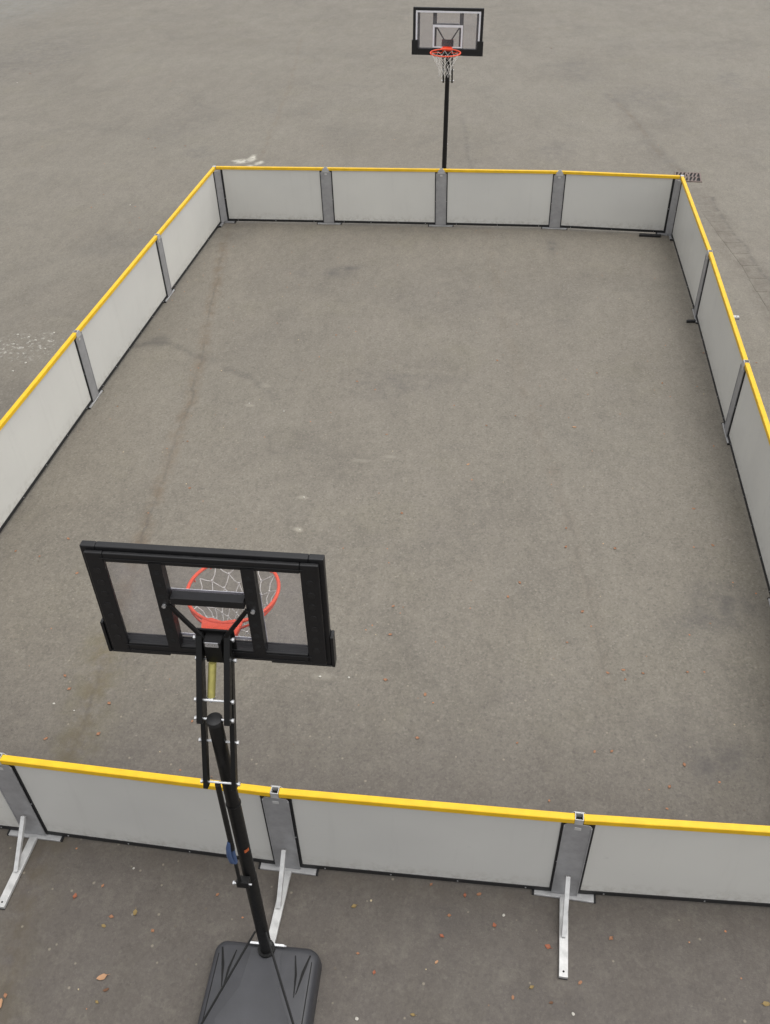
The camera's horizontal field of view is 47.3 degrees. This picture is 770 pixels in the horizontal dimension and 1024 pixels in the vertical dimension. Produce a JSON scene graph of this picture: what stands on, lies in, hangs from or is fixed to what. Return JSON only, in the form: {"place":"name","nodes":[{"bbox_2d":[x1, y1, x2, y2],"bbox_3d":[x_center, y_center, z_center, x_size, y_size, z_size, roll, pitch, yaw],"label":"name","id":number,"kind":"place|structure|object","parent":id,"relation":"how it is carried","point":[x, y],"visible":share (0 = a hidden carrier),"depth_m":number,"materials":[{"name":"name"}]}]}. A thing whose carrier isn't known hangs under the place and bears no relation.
{"place":"outdoors","nodes":[
{"label":"outdoors","id":0,"kind":"place"},
{"bbox_2d":[0,0,769,1023],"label":"ground","id":1,"kind":"structure","parent":0,"point":[266,450],"depth_m":9.99,"materials":[{"name":"grey asphalt"}]},
{"bbox_2d":[0,791,18,830],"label":"rink barrier","id":2,"kind":"object","parent":1,"relation":"on","point":[8,820],"visible":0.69,"depth_m":6.70,"materials":[{"name":"white plastic"}]},
{"bbox_2d":[0,753,64,909],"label":"barrier post","id":3,"kind":"object","parent":1,"relation":"on","point":[21,808],"visible":0.69,"depth_m":6.53,"materials":[{"name":"metal"}]},
{"bbox_2d":[0,333,92,532],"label":"rink barrier","id":4,"kind":"object","parent":1,"relation":"on","point":[41,418],"visible":1,"depth_m":10.21,"materials":[{"name":"white plastic"}]},
{"bbox_2d":[73,330,103,408],"bbox_3d":[-4.113,-1.880,11.287,0.638,1.007,0.450,4,40,7],"label":"barrier post","id":5,"kind":"object","parent":1,"relation":"on","point":[87,367],"visible":0.69,"depth_m":11.26,"materials":[{"name":"metal"}]},
{"bbox_2d":[96,974,108,979],"bbox_3d":[-1.909,3.149,5.965,0.092,0.008,0.039,-15,43,-13],"label":"fallen leaf","id":6,"kind":"object","parent":1,"relation":"on","point":[101,977],"visible":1,"depth_m":5.96,"materials":[{"name":"orange plant"}]},
{"bbox_2d":[75,235,167,391],"bbox_3d":[-3.623,-2.829,12.378,0.052,0.973,2.940,4,40,7],"label":"rink barrier","id":7,"kind":"object","parent":1,"relation":"on","point":[112,326],"visible":1,"depth_m":12.25,"materials":[{"name":"white plastic"}]},
{"bbox_2d":[0,755,274,863],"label":"rink barrier","id":8,"kind":"object","parent":1,"relation":"on","point":[137,808],"visible":0.84,"depth_m":6.30,"materials":[{"name":"white plastic"}]},
{"bbox_2d":[155,234,174,302],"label":"barrier post","id":9,"kind":"object","parent":1,"relation":"on","point":[170,291],"visible":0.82,"depth_m":13.53,"materials":[{"name":"metal"}]},
{"bbox_2d":[156,167,220,289],"bbox_3d":[-3.202,-4.743,14.643,0.050,0.973,2.930,4,40,7],"label":"rink barrier","id":10,"kind":"object","parent":1,"relation":"on","point":[188,229],"visible":1,"depth_m":14.54,"materials":[{"name":"white plastic"}]},
{"bbox_2d":[79,540,336,1023],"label":"basketball hoop","id":11,"kind":"object","parent":1,"relation":"on","point":[265,979],"visible":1,"depth_m":4.29,"materials":[{"name":"black plastic"}]},
{"bbox_2d":[212,166,236,227],"bbox_3d":[-3.023,-5.801,15.915,0.416,1.007,0.826,-16,42,-16],"label":"corner post","id":12,"kind":"object","parent":1,"relation":"on","point":[220,193],"visible":0.76,"depth_m":15.75,"materials":[{"name":"metal"}]},
{"bbox_2d":[216,166,323,222],"bbox_3d":[-2.002,-5.651,15.674,1.919,0.973,0.050,3,40,6],"label":"rink barrier","id":13,"kind":"object","parent":1,"relation":"on","point":[272,194],"visible":1,"depth_m":15.65,"materials":[{"name":"white plastic"}]},
{"bbox_2d":[258,785,318,943],"bbox_3d":[-0.764,2.430,6.003,0.450,1.007,0.638,4,40,7],"label":"barrier post","id":14,"kind":"object","parent":1,"relation":"on","point":[286,865],"visible":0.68,"depth_m":6.25,"materials":[{"name":"metal"}]},
{"bbox_2d":[317,167,341,224],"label":"barrier post","id":15,"kind":"object","parent":1,"relation":"on","point":[326,188],"visible":0.94,"depth_m":15.57,"materials":[{"name":"metal"}]},
{"bbox_2d":[327,167,438,224],"bbox_3d":[-0.019,-5.546,15.464,1.954,0.973,0.051,3,40,6],"label":"rink barrier","id":16,"kind":"object","parent":1,"relation":"on","point":[387,195],"visible":1,"depth_m":15.44,"materials":[{"name":"white plastic"}]},
{"bbox_2d":[8,17,763,1008],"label":"leaf crumbs","id":17,"kind":"object","parent":1,"relation":"on","point":[366,549],"visible":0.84,"depth_m":8.79,"materials":[{"name":"brown plant"}]},
{"bbox_2d":[279,788,574,890],"bbox_3d":[0.273,2.291,6.106,1.950,0.973,0.050,3,40,6],"label":"rink barrier","id":18,"kind":"object","parent":1,"relation":"on","point":[460,842],"visible":0.98,"depth_m":6.06,"materials":[{"name":"white plastic"}]},
{"bbox_2d":[428,168,453,226],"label":"barrier post","id":19,"kind":"object","parent":1,"relation":"on","point":[441,181],"visible":1,"depth_m":15.35,"materials":[{"name":"metal"}]},
{"bbox_2d":[412,7,483,168],"bbox_3d":[1.053,-6.796,15.079,1.142,3.385,1.878,5,40,6],"label":"basketball hoop","id":20,"kind":"object","parent":1,"relation":"on","point":[449,50],"visible":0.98,"depth_m":14.02,"materials":[{"name":"black plastic"}]},
{"bbox_2d":[443,169,557,226],"bbox_3d":[1.970,-5.431,15.242,1.937,0.973,0.050,3,40,7],"label":"rink barrier","id":21,"kind":"object","parent":1,"relation":"on","point":[494,197],"visible":1,"depth_m":15.22,"materials":[{"name":"white plastic"}]},
{"bbox_2d":[541,170,566,229],"bbox_3d":[3.008,-5.544,15.351,0.450,1.007,0.638,5,40,8],"label":"barrier post","id":22,"kind":"object","parent":1,"relation":"on","point":[557,196],"visible":1,"depth_m":15.12,"materials":[{"name":"metal"}]},
{"bbox_2d":[532,811,595,979],"bbox_3d":[1.226,2.534,5.794,0.450,1.007,0.638,5,40,8],"label":"barrier post","id":23,"kind":"object","parent":1,"relation":"on","point":[574,846],"visible":0.82,"depth_m":6.03,"materials":[{"name":"metal"}]},
{"bbox_2d":[560,171,679,232],"bbox_3d":[3.930,-5.266,14.961,1.919,0.973,0.051,6,41,10],"label":"rink barrier","id":24,"kind":"object","parent":1,"relation":"on","point":[636,202],"visible":1,"depth_m":14.94,"materials":[{"name":"white plastic"}]},
{"bbox_2d":[639,233,660,236],"bbox_3d":[4.544,-4.745,15.085,0.360,0.039,0.070,6,41,9],"label":"rubber block","id":25,"kind":"object","parent":1,"relation":"on","point":[648,235],"depth_m":15.06,"materials":[{"name":"black rubber"}]},
{"bbox_2d":[656,175,683,240],"bbox_3d":[5.075,-5.177,14.824,0.826,1.007,0.416,-16,42,-16],"label":"corner post","id":26,"kind":"object","parent":1,"relation":"on","point":[673,206],"visible":0.45,"depth_m":14.78,"materials":[{"name":"metal"}]},
{"bbox_2d":[578,814,769,906],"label":"rink barrier","id":27,"kind":"object","parent":1,"relation":"on","point":[691,861],"visible":0.87,"depth_m":5.91,"materials":[{"name":"white plastic"}]},
{"bbox_2d":[674,172,701,181],"bbox_3d":[5.919,-6.546,17.192,0.500,0.018,0.500,7,41,10],"label":"drain grate","id":28,"kind":"object","parent":1,"relation":"on","point":[692,177],"visible":0.69,"depth_m":17.20,"materials":[{"name":"metal"}]},
{"bbox_2d":[671,176,710,308],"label":"rink barrier","id":29,"kind":"object","parent":1,"relation":"on","point":[690,241],"visible":0.84,"depth_m":13.56,"materials":[{"name":"white plastic"}]},
{"bbox_2d":[686,319,695,322],"bbox_3d":[4.428,-2.763,12.730,0.130,0.034,0.050,1,40,3],"label":"rubber block","id":30,"kind":"object","parent":1,"relation":"on","point":[691,321],"depth_m":12.72,"materials":[{"name":"black rubber"}]},
{"bbox_2d":[692,250,738,323],"bbox_3d":[4.814,-3.221,12.503,0.638,1.007,0.450,4,40,7],"label":"barrier post","id":31,"kind":"object","parent":1,"relation":"on","point":[695,309],"visible":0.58,"depth_m":12.57,"materials":[{"name":"metal"}]},
{"bbox_2d":[696,252,747,424],"bbox_3d":[4.317,-2.290,11.395,0.050,0.973,2.945,4,40,7],"label":"rink barrier","id":32,"kind":"object","parent":1,"relation":"on","point":[725,352],"visible":0.89,"depth_m":11.27,"materials":[{"name":"white plastic"}]},
{"bbox_2d":[695,197,769,311],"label":"gutter","id":33,"kind":"object","parent":1,"relation":"on","point":[744,257],"visible":1,"depth_m":14.56,"materials":[{"name":"concrete"}]},
{"bbox_2d":[721,359,749,444],"bbox_3d":[4.385,-1.301,10.232,0.638,1.007,0.450,4,40,7],"label":"barrier post","id":34,"kind":"object","parent":1,"relation":"on","point":[726,426],"visible":0.53,"depth_m":10.28,"materials":[{"name":"metal"}]},
{"bbox_2d":[727,363,769,594],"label":"rink barrier","id":35,"kind":"object","parent":1,"relation":"on","point":[748,435],"visible":1,"depth_m":9.35,"materials":[{"name":"white plastic"}]}
]}

